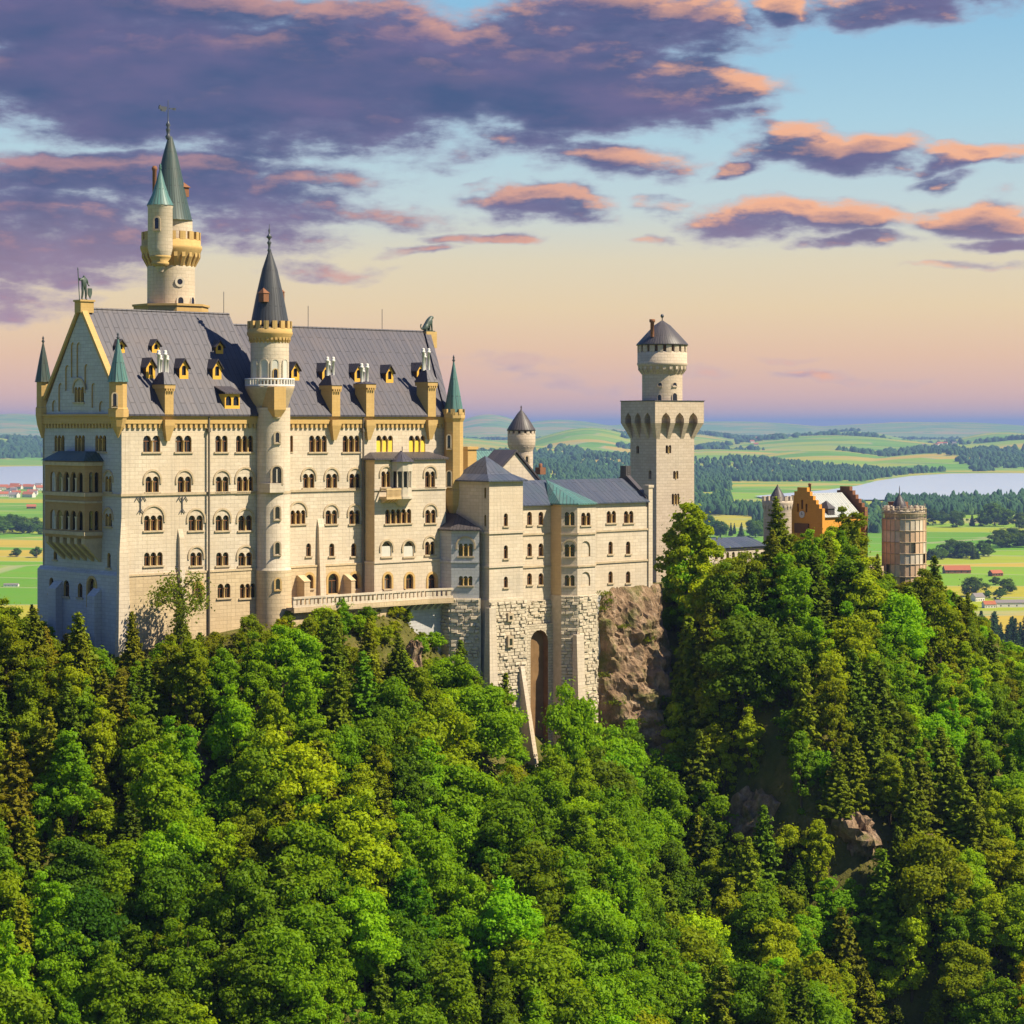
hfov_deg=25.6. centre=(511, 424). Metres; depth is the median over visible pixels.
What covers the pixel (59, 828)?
spruce
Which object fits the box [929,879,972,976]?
slim tree
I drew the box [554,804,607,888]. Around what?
broadleaf tree
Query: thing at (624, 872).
broadleaf tree
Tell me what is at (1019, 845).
slim tree
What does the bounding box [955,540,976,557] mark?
valley tree
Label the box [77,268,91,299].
knight statue
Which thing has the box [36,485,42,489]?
house
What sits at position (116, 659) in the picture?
bush
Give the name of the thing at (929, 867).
broadleaf tree
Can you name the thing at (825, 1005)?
broadleaf tree
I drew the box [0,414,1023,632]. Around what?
valley ground
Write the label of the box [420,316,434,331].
lion statue
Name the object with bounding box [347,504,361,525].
window
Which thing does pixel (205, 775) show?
rock outcrop
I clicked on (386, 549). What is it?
window
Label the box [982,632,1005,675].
spruce
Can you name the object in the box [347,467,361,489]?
window
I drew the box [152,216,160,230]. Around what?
window
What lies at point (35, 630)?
spruce
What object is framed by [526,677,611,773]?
broadleaf tree
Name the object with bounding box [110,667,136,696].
slim tree
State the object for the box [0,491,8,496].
house
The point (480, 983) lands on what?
spruce
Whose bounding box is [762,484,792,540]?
gate turret
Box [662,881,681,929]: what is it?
spruce
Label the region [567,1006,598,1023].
slim tree
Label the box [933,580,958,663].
spruce
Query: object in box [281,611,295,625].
bush
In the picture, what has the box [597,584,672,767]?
rock outcrop
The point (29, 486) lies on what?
house
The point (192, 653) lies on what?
slim tree
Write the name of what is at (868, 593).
slim tree
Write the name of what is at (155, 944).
slim tree
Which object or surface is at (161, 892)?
broadleaf tree
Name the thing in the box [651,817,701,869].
broadleaf tree
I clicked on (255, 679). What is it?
slim tree
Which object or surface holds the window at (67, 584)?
in the palace
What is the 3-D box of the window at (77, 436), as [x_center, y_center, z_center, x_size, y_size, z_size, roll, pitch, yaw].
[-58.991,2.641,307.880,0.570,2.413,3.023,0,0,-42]
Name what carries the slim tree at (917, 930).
on the castle hill
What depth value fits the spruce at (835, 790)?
336.55 m
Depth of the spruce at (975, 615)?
407.04 m
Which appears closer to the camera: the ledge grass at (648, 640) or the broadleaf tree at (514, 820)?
the broadleaf tree at (514, 820)
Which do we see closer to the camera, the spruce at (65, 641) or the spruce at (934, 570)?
the spruce at (65, 641)
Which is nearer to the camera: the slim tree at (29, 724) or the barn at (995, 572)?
the slim tree at (29, 724)
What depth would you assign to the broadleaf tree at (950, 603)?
397.14 m
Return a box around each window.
[52,437,63,452]
[61,581,69,597]
[72,377,85,403]
[76,584,82,598]
[77,436,84,450]
[96,437,106,452]
[103,469,113,492]
[103,507,113,527]
[141,505,165,532]
[142,436,161,453]
[143,469,161,492]
[143,552,164,567]
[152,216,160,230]
[174,277,184,286]
[174,436,193,453]
[175,469,193,493]
[176,296,184,302]
[186,508,205,531]
[188,545,204,567]
[190,296,194,303]
[193,581,204,599]
[213,469,231,493]
[213,508,231,531]
[214,436,229,453]
[215,552,230,567]
[216,584,232,599]
[235,436,254,453]
[235,467,255,493]
[236,508,254,531]
[236,545,254,567]
[239,583,255,599]
[251,359,257,380]
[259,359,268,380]
[270,359,279,380]
[270,465,282,484]
[272,368,278,379]
[273,505,281,520]
[273,541,281,555]
[274,431,280,443]
[274,578,281,590]
[282,359,287,380]
[290,501,307,525]
[301,467,316,489]
[305,544,312,557]
[305,572,314,589]
[308,436,328,453]
[323,503,339,525]
[324,467,339,489]
[328,544,335,557]
[342,436,360,453]
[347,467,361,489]
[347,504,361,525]
[350,544,357,557]
[350,571,360,589]
[376,436,391,451]
[379,465,391,487]
[379,539,393,557]
[382,572,393,590]
[384,509,412,524]
[401,539,416,557]
[404,572,414,589]
[409,436,424,451]
[423,465,437,488]
[423,503,438,524]
[423,535,437,555]
[426,572,437,588]
[456,536,475,557]
[457,576,473,586]
[503,514,509,527]
[503,546,509,559]
[503,577,509,588]
[506,613,513,621]
[506,635,513,646]
[524,455,529,463]
[526,512,533,526]
[526,544,533,557]
[526,574,533,586]
[537,512,544,526]
[537,544,544,557]
[537,573,544,586]
[562,539,576,557]
[563,512,575,526]
[563,575,575,587]
[580,513,591,526]
[606,511,617,524]
[607,542,614,555]
[607,572,614,584]
[623,511,634,524]
[625,542,631,555]
[625,571,631,584]
[672,393,677,399]
[672,494,677,503]
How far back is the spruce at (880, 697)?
349.94 m
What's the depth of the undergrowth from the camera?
324.04 m
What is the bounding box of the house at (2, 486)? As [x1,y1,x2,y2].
[0,484,8,489]
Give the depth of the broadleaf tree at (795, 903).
320.40 m
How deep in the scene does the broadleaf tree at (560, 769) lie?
312.08 m
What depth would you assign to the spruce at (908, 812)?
335.53 m
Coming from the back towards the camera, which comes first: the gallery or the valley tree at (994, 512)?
the valley tree at (994, 512)
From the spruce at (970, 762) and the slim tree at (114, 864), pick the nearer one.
the slim tree at (114, 864)
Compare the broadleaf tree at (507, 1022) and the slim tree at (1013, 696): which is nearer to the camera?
the broadleaf tree at (507, 1022)
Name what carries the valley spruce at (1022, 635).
on the valley ground at (24, 566)
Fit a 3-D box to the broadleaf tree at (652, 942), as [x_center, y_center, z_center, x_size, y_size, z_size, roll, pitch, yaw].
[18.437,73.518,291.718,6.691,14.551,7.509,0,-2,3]
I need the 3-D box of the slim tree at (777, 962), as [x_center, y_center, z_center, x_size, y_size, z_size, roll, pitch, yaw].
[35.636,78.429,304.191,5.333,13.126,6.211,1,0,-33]
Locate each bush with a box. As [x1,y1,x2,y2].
[8,705,21,728]
[51,636,70,663]
[89,645,117,683]
[108,822,127,842]
[112,652,123,664]
[147,640,168,661]
[168,622,191,645]
[173,691,220,729]
[203,631,227,643]
[204,636,223,662]
[228,630,248,655]
[238,613,263,633]
[269,617,293,633]
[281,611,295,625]
[301,616,318,633]
[304,605,348,637]
[333,597,353,614]
[344,643,359,675]
[347,614,366,636]
[357,605,378,620]
[378,625,394,645]
[386,620,401,635]
[386,650,415,668]
[387,606,406,620]
[399,609,413,622]
[413,634,429,654]
[418,632,429,640]
[422,658,433,668]
[426,631,448,650]
[431,656,438,663]
[494,764,529,785]
[502,758,521,773]
[506,745,530,766]
[524,765,534,775]
[662,587,679,607]
[662,605,685,630]
[683,843,692,859]
[728,813,739,828]
[730,555,746,562]
[749,670,768,693]
[770,707,794,741]
[774,822,804,865]
[777,858,822,891]
[799,828,814,851]
[802,749,834,784]
[803,908,833,934]
[856,954,884,982]
[862,998,887,1007]
[872,788,885,804]
[872,963,903,1000]
[874,577,893,589]
[875,579,891,590]
[877,1007,891,1023]
[884,572,897,587]
[891,584,903,593]
[909,676,917,688]
[932,912,969,936]
[946,589,956,600]
[962,599,977,611]
[977,615,990,629]
[977,620,994,632]
[978,626,994,641]
[980,762,995,776]
[990,749,1006,774]
[993,634,1000,646]
[996,653,1007,662]
[999,641,1023,654]
[1000,657,1015,674]
[1004,650,1021,661]
[1005,656,1023,673]
[1015,650,1023,659]
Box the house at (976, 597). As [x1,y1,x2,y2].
[970,593,984,601]
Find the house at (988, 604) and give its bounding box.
[981,601,995,607]
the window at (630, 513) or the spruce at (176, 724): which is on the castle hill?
the spruce at (176, 724)
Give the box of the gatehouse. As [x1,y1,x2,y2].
[791,483,867,555]
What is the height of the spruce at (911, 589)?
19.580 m
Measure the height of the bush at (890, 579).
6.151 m
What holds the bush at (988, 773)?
on the castle hill
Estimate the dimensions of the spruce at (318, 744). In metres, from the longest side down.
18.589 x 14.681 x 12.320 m
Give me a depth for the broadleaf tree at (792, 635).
346.95 m
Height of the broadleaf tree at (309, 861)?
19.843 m
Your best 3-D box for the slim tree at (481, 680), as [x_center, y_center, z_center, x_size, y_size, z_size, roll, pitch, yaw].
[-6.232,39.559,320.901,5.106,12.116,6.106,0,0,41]
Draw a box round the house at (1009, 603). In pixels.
[993,599,1023,606]
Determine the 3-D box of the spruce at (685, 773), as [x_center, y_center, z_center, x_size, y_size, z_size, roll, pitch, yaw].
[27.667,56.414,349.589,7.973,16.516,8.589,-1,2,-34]
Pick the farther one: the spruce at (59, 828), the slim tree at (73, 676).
the slim tree at (73, 676)
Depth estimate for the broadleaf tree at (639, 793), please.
320.85 m
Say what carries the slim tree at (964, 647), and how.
on the castle hill
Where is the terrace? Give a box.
[286,588,453,656]
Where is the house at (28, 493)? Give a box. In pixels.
[22,491,35,496]
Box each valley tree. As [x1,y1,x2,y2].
[0,520,13,533]
[1,513,25,532]
[9,548,21,555]
[10,515,30,532]
[22,522,36,532]
[28,516,42,530]
[29,546,42,556]
[35,524,42,533]
[704,515,714,524]
[713,519,729,537]
[745,519,754,528]
[746,521,762,536]
[755,518,762,535]
[924,509,944,523]
[927,548,941,559]
[936,538,959,556]
[937,547,948,558]
[938,510,947,523]
[941,509,968,526]
[947,540,965,556]
[951,549,965,557]
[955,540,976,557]
[958,575,991,594]
[972,515,987,525]
[975,540,992,553]
[976,501,1015,525]
[980,546,995,555]
[983,590,991,597]
[984,528,1018,547]
[988,576,1000,584]
[992,589,1006,598]
[998,577,1017,592]
[1004,531,1016,546]
[1006,512,1023,527]
[1006,527,1021,544]
[1017,530,1023,545]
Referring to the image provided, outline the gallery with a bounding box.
[709,536,765,564]
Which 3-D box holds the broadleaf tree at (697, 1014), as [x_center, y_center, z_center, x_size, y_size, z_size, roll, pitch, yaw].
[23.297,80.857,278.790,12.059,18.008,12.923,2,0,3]
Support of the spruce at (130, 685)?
on the castle hill
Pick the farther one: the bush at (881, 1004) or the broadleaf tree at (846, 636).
the broadleaf tree at (846, 636)
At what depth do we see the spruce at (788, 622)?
352.64 m
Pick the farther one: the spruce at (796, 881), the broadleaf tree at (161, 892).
the spruce at (796, 881)
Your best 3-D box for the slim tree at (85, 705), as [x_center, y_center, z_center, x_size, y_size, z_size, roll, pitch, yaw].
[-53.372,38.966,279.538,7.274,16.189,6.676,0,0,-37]
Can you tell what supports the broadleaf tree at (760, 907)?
on the castle hill
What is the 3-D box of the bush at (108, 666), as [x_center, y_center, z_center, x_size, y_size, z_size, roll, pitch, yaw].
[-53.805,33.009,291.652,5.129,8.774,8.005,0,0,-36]
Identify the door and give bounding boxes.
[86,576,96,606]
[326,571,339,593]
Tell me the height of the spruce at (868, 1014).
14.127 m
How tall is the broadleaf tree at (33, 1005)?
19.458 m
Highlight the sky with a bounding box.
[0,0,1023,425]
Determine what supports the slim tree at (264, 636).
on the castle hill
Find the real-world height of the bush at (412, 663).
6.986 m
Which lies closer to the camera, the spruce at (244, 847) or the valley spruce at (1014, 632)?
the spruce at (244, 847)
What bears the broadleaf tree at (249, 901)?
on the castle hill
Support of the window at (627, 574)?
in the wing
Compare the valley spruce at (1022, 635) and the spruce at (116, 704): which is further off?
the valley spruce at (1022, 635)
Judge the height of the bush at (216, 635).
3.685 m
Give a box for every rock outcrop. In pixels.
[192,751,211,788]
[405,639,423,671]
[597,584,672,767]
[718,786,780,845]
[831,810,881,859]
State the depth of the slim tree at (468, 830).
286.68 m
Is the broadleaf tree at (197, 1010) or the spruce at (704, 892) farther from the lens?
the spruce at (704, 892)
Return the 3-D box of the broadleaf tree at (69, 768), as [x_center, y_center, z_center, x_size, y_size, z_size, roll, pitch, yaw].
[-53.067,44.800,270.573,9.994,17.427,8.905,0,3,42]
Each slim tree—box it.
[0,596,20,619]
[0,616,35,699]
[0,741,14,760]
[4,696,49,784]
[8,603,31,641]
[8,652,60,728]
[27,782,57,855]
[29,644,60,721]
[41,650,91,738]
[48,626,56,641]
[49,994,93,1023]
[57,676,109,751]
[80,694,125,794]
[80,793,121,858]
[99,856,134,918]
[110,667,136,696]
[111,700,163,803]
[127,660,142,691]
[148,918,189,970]
[149,632,189,725]
[157,640,176,657]
[164,638,212,736]
[177,797,204,844]
[187,860,219,902]
[200,818,243,890]
[201,681,254,781]
[236,630,267,706]
[237,649,282,726]
[255,626,269,643]
[261,619,306,702]
[274,743,283,751]
[287,983,330,1023]
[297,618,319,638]
[317,608,343,650]
[325,1003,344,1023]
[338,606,356,643]
[338,998,376,1023]
[361,615,381,655]
[363,744,395,803]
[388,796,416,849]
[404,666,445,717]
[446,799,486,901]
[459,663,485,686]
[472,828,511,883]
[483,926,535,1018]
[522,896,548,949]
[528,817,556,844]
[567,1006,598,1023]
[644,876,668,914]
[648,770,692,838]
[651,1002,675,1023]
[656,702,688,778]
[661,548,708,637]
[661,943,689,1020]
[672,958,708,1023]
[677,563,716,654]
[686,779,735,858]
[686,878,701,914]
[689,651,737,762]
[690,1003,704,1023]
[692,846,720,907]
[698,872,721,908]
[698,899,711,918]
[701,559,751,638]
[701,964,719,1000]
[702,718,738,795]
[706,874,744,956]
[709,830,764,893]
[728,603,758,620]
[730,704,766,779]
[751,550,761,560]
[754,989,799,1023]
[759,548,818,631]
[760,957,786,980]
[763,965,787,1007]
[784,730,821,814]
[790,911,820,976]
[792,527,830,595]
[797,818,837,889]
[800,534,818,567]
[801,615,834,704]
[802,903,826,952]
[802,945,850,1007]
[810,637,849,724]
[810,664,855,758]
[811,872,861,966]
[819,528,841,561]
[820,958,849,1010]
[825,541,870,616]
[834,600,853,620]
[838,959,861,1023]
[840,877,866,931]
[845,557,890,632]
[861,650,895,699]
[871,620,910,683]
[871,755,903,826]
[874,637,897,683]
[878,727,896,758]
[888,638,917,692]
[888,699,920,774]
[888,898,938,1002]
[889,668,927,720]
[898,704,928,749]
[901,566,943,660]
[902,577,937,616]
[908,674,933,721]
[922,592,968,673]
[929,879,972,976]
[940,684,978,730]
[947,986,980,1023]
[950,640,978,690]
[962,614,988,664]
[962,666,998,747]
[965,901,993,963]
[966,656,993,691]
[973,879,1011,965]
[977,836,1019,906]
[980,789,1014,849]
[990,661,1013,686]
[993,675,1021,745]
[994,827,1016,878]
[998,911,1023,991]
[999,850,1023,891]
[1001,840,1023,879]
[1004,695,1023,753]
[1006,664,1023,683]
[1007,664,1023,710]
[1008,984,1023,1023]
[1013,961,1023,1013]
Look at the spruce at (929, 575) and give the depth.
390.67 m
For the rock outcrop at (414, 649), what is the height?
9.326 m
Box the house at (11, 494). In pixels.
[8,492,15,497]
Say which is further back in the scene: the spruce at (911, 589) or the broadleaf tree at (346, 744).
the spruce at (911, 589)
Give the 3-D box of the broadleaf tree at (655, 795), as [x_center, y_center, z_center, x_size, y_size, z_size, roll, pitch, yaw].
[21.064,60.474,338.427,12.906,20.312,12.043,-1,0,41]
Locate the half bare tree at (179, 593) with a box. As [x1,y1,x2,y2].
[139,566,214,649]
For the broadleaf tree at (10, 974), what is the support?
on the castle hill
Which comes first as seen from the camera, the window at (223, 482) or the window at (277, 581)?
the window at (223, 482)
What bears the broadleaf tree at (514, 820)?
on the castle hill
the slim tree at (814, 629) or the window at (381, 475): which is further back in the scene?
the slim tree at (814, 629)
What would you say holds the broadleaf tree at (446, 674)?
on the castle hill
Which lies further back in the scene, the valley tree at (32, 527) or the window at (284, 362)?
the valley tree at (32, 527)
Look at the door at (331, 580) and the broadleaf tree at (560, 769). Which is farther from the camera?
the door at (331, 580)
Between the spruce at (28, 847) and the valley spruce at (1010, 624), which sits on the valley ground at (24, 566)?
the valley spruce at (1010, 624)
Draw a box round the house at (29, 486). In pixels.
[23,484,35,488]
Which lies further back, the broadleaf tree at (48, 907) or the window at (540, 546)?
the window at (540, 546)
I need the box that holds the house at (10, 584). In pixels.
[3,583,18,586]
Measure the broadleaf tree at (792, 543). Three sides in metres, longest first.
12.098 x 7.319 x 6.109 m
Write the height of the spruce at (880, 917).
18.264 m
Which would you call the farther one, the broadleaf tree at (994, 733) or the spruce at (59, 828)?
the broadleaf tree at (994, 733)
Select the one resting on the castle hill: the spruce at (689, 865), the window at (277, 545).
the spruce at (689, 865)
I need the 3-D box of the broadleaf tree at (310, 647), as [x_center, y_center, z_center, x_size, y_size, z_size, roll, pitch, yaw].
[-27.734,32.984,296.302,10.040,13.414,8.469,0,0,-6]
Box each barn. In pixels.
[26,504,35,508]
[942,565,970,573]
[988,570,1002,575]
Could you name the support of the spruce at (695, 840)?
on the castle hill
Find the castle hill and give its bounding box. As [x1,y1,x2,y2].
[4,582,1022,1023]
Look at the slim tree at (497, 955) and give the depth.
271.19 m
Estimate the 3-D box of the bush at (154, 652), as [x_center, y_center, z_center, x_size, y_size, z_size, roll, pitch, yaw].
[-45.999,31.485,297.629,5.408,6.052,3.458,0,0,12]
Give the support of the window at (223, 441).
in the palace
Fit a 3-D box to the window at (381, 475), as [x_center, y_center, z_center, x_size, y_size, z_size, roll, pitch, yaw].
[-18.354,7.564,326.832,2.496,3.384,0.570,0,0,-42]
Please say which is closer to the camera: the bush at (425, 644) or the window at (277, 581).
the window at (277, 581)
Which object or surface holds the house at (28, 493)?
on the valley ground at (24, 566)
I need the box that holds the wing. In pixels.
[523,466,653,764]
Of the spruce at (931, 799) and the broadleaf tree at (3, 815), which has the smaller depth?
the broadleaf tree at (3, 815)
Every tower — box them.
[132,105,209,311]
[245,224,294,627]
[448,456,538,766]
[621,314,703,582]
[881,486,926,584]
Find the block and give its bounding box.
[438,513,481,676]
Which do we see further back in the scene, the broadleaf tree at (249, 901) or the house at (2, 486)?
the house at (2, 486)
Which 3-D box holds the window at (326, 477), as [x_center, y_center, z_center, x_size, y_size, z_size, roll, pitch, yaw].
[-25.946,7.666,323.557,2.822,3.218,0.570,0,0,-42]
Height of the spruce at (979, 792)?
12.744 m
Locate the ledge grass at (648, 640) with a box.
[597,590,678,725]
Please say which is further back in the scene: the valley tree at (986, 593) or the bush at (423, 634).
the valley tree at (986, 593)
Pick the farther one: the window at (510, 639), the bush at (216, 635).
the window at (510, 639)
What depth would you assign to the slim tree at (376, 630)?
311.36 m
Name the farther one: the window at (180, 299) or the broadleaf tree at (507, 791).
the window at (180, 299)
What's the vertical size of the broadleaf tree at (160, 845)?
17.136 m
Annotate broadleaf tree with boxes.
[0,610,29,682]
[0,755,15,824]
[0,817,16,847]
[0,819,34,898]
[0,869,55,954]
[0,911,36,982]
[0,916,40,994]
[0,963,63,1023]
[0,978,62,1023]
[24,869,89,973]
[27,725,103,836]
[29,923,98,1022]
[30,831,131,909]
[39,885,133,984]
[74,939,148,1023]
[100,834,156,925]
[116,923,156,992]
[117,730,204,840]
[120,812,210,918]
[125,968,213,1023]
[128,850,207,955]
[136,916,221,1022]
[140,715,207,815]
[161,805,229,882]
[176,1002,219,1023]
[184,877,243,987]
[187,645,244,717]
[198,764,257,833]
[199,698,260,763]
[199,930,289,1023]
[205,853,289,961]
[212,725,298,833]
[215,803,275,882]
[219,921,335,1021]
[232,1017,292,1023]
[236,725,345,839]
[249,992,298,1023]
[254,686,299,750]
[263,813,373,908]
[265,631,279,660]
[268,628,335,698]
[276,882,357,1011]
[281,663,325,737]
[289,716,345,789]
[296,791,339,864]
[310,901,367,969]
[313,943,367,1023]
[314,864,368,914]
[316,786,402,904]
[327,720,377,795]
[331,793,387,841]
[335,882,405,1006]
[343,758,394,821]
[347,704,410,777]
[357,1006,397,1023]
[367,672,441,755]
[377,910,439,992]
[379,837,432,924]
[379,863,439,944]
[384,986,452,1023]
[386,734,441,837]
[391,808,461,925]
[392,691,487,784]
[403,731,451,835]
[410,938,479,1013]
[414,941,488,1023]
[420,907,492,992]
[421,815,473,907]
[422,651,480,717]
[427,761,504,852]
[433,687,478,755]
[438,681,531,772]
[441,870,491,980]
[465,779,566,888]
[466,869,550,989]
[474,940,614,1023]
[476,968,524,1023]
[484,768,530,852]
[489,836,574,936]
[491,1020,513,1023]
[511,762,572,841]
[518,986,552,1023]
[523,1016,552,1023]
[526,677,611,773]
[533,748,577,796]
[538,911,606,977]
[542,840,600,924]
[545,943,583,996]
[547,796,601,845]
[550,886,650,955]
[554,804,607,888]
[564,753,604,819]
[565,759,574,787]
[567,900,662,999]
[574,743,645,803]
[575,972,657,1023]
[584,785,641,864]
[591,749,656,790]
[592,814,654,887]
[594,1009,645,1023]
[596,842,657,947]
[602,723,648,803]
[603,780,666,879]
[609,730,655,790]
[617,714,656,766]
[619,881,668,969]
[622,781,649,823]
[623,952,666,1016]
[627,807,654,879]
[630,1005,669,1023]
[636,935,701,1023]
[637,901,684,963]
[638,761,692,837]
[639,849,682,911]
[644,802,689,860]
[644,934,670,999]
[647,747,688,810]
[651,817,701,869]
[653,497,730,605]
[656,839,709,910]
[659,911,727,999]
[667,869,698,915]
[675,911,746,964]
[682,1001,713,1023]
[683,611,812,720]
[698,956,794,1023]
[702,933,740,983]
[703,547,771,614]
[720,874,793,965]
[746,915,816,970]
[757,550,796,597]
[761,622,818,707]
[768,881,819,944]
[773,956,809,1005]
[779,529,802,567]
[782,977,855,1023]
[818,524,836,548]
[822,505,880,577]
[822,614,882,688]
[835,528,849,581]
[852,609,882,645]
[869,589,942,682]
[888,828,986,944]
[902,744,942,794]
[911,712,964,766]
[925,695,971,762]
[926,661,961,715]
[927,940,1010,1013]
[942,662,965,693]
[945,601,955,609]
[953,844,996,912]
[958,723,1002,776]
[964,970,1023,1023]
[973,678,1023,753]
[983,769,1023,837]
[985,787,1023,848]
[992,882,1023,963]
[995,717,1023,774]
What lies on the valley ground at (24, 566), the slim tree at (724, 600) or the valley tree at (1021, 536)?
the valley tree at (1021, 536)
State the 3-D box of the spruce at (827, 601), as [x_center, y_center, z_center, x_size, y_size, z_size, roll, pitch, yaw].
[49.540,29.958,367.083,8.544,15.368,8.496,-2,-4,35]
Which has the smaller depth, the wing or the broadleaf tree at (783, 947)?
the broadleaf tree at (783, 947)
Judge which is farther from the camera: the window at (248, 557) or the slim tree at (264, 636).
the window at (248, 557)
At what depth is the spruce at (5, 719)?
276.91 m
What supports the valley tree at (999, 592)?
on the valley ground at (24, 566)
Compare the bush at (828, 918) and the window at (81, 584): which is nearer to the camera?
the window at (81, 584)
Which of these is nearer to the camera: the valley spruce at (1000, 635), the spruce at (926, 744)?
the spruce at (926, 744)
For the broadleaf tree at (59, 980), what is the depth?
247.73 m
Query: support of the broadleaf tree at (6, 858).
on the castle hill
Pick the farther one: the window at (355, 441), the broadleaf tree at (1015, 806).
the broadleaf tree at (1015, 806)
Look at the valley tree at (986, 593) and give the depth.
2206.55 m
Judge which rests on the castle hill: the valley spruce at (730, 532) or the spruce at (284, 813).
the spruce at (284, 813)
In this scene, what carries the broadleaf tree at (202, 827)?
on the castle hill
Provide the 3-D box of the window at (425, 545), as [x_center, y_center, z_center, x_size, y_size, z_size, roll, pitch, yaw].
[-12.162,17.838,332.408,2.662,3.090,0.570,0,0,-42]
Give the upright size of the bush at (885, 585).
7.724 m
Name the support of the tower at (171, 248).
on the palace
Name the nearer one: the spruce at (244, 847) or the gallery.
the spruce at (244, 847)
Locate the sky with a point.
(823, 200)
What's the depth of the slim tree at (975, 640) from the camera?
389.27 m
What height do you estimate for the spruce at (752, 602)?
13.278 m
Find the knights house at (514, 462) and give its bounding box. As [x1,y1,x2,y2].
[463,446,545,479]
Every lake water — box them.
[0,466,42,484]
[758,473,1023,499]
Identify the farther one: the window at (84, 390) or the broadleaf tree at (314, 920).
the window at (84, 390)
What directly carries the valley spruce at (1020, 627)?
on the valley ground at (24, 566)
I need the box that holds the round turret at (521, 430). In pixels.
[507,406,535,468]
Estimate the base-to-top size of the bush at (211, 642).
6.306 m
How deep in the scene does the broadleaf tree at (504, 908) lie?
273.24 m
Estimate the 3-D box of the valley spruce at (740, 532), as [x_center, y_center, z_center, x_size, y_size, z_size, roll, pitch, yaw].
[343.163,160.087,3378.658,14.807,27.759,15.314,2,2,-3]
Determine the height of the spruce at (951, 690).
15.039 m
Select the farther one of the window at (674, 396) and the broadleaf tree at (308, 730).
the window at (674, 396)
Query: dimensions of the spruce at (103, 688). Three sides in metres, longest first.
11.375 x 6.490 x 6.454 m
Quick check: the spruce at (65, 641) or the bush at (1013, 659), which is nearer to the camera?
the spruce at (65, 641)
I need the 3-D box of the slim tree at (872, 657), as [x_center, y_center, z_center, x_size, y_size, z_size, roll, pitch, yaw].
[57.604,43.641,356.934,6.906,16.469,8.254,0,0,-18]
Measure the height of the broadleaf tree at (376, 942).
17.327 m
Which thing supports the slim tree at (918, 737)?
on the castle hill
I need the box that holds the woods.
[0,427,1023,532]
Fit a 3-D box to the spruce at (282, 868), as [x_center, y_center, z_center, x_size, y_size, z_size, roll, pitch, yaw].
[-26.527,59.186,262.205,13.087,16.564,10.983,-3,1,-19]
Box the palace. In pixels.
[35,292,464,657]
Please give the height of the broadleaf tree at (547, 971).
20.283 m
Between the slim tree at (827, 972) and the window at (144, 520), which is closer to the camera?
the window at (144, 520)
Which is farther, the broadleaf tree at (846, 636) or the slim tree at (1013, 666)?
the slim tree at (1013, 666)
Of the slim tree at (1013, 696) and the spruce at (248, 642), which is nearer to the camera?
the spruce at (248, 642)
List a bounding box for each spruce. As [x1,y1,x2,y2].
[0,667,8,710]
[0,692,30,762]
[0,731,53,870]
[5,898,43,1014]
[7,607,50,705]
[14,815,48,889]
[22,861,44,953]
[24,707,80,829]
[26,604,37,615]
[33,682,91,786]
[42,626,59,667]
[46,818,66,881]
[57,611,109,705]
[58,633,70,679]
[58,633,99,725]
[80,757,119,831]
[83,668,110,746]
[88,669,142,782]
[111,902,127,926]
[118,611,144,679]
[118,799,147,903]
[123,676,158,738]
[135,658,171,743]
[173,719,192,791]
[186,635,208,681]
[197,632,212,668]
[210,641,223,694]
[210,943,236,1019]
[225,841,254,930]
[241,637,250,661]
[260,862,313,972]
[263,803,319,893]
[292,739,348,836]
[314,615,353,704]
[317,665,358,748]
[333,615,354,683]
[345,650,389,746]
[352,618,384,672]
[366,964,394,1023]
[368,653,384,688]
[368,775,401,888]
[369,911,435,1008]
[382,633,412,680]
[391,652,426,709]
[408,688,418,710]
[452,640,470,675]
[470,667,482,687]
[474,975,489,1008]
[476,863,496,892]
[494,672,519,750]
[598,880,632,956]
[660,615,705,742]
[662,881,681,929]
[678,603,739,734]
[679,729,728,857]
[679,899,696,915]
[680,736,697,784]
[686,856,700,906]
[687,815,702,869]
[692,815,722,880]
[697,887,711,915]
[700,965,739,1023]
[700,970,711,1003]
[719,1008,733,1023]
[728,523,732,535]
[728,836,761,934]
[736,522,744,536]
[744,571,767,621]
[752,804,785,890]
[756,974,790,1023]
[760,496,799,565]
[760,540,797,628]
[761,530,781,565]
[780,664,827,757]
[783,616,799,668]
[786,967,818,1023]
[787,860,809,914]
[801,553,842,650]
[813,746,861,819]
[817,563,834,620]
[820,536,838,607]
[825,906,887,1023]
[828,536,840,580]
[835,648,872,740]
[837,685,866,755]
[838,540,874,616]
[838,735,880,810]
[850,847,912,959]
[853,970,884,1023]
[857,606,868,620]
[859,704,890,790]
[863,660,916,772]
[871,554,884,582]
[888,826,906,907]
[888,1005,907,1023]
[891,747,948,839]
[891,757,932,843]
[903,585,937,686]
[920,646,937,684]
[920,738,933,752]
[924,571,944,640]
[927,548,931,559]
[927,727,964,818]
[928,555,949,601]
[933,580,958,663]
[936,766,998,860]
[944,685,965,764]
[945,615,977,665]
[948,747,958,765]
[951,592,957,603]
[952,596,987,663]
[955,803,1004,888]
[959,664,974,710]
[959,731,992,807]
[963,592,978,630]
[969,514,974,525]
[970,546,976,558]
[973,613,980,629]
[974,777,988,814]
[977,948,996,996]
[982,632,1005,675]
[989,613,999,639]
[991,611,1000,632]
[998,506,1008,524]
[998,629,1003,641]
[1003,753,1017,777]
[1004,625,1010,641]
[1007,617,1022,647]
[1008,617,1013,637]
[1008,661,1014,673]
[1014,633,1021,646]
[1015,679,1023,729]
[1018,622,1022,637]
[1019,617,1023,645]
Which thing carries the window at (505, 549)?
in the square tower at (490, 504)
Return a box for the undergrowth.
[9,605,1018,1023]

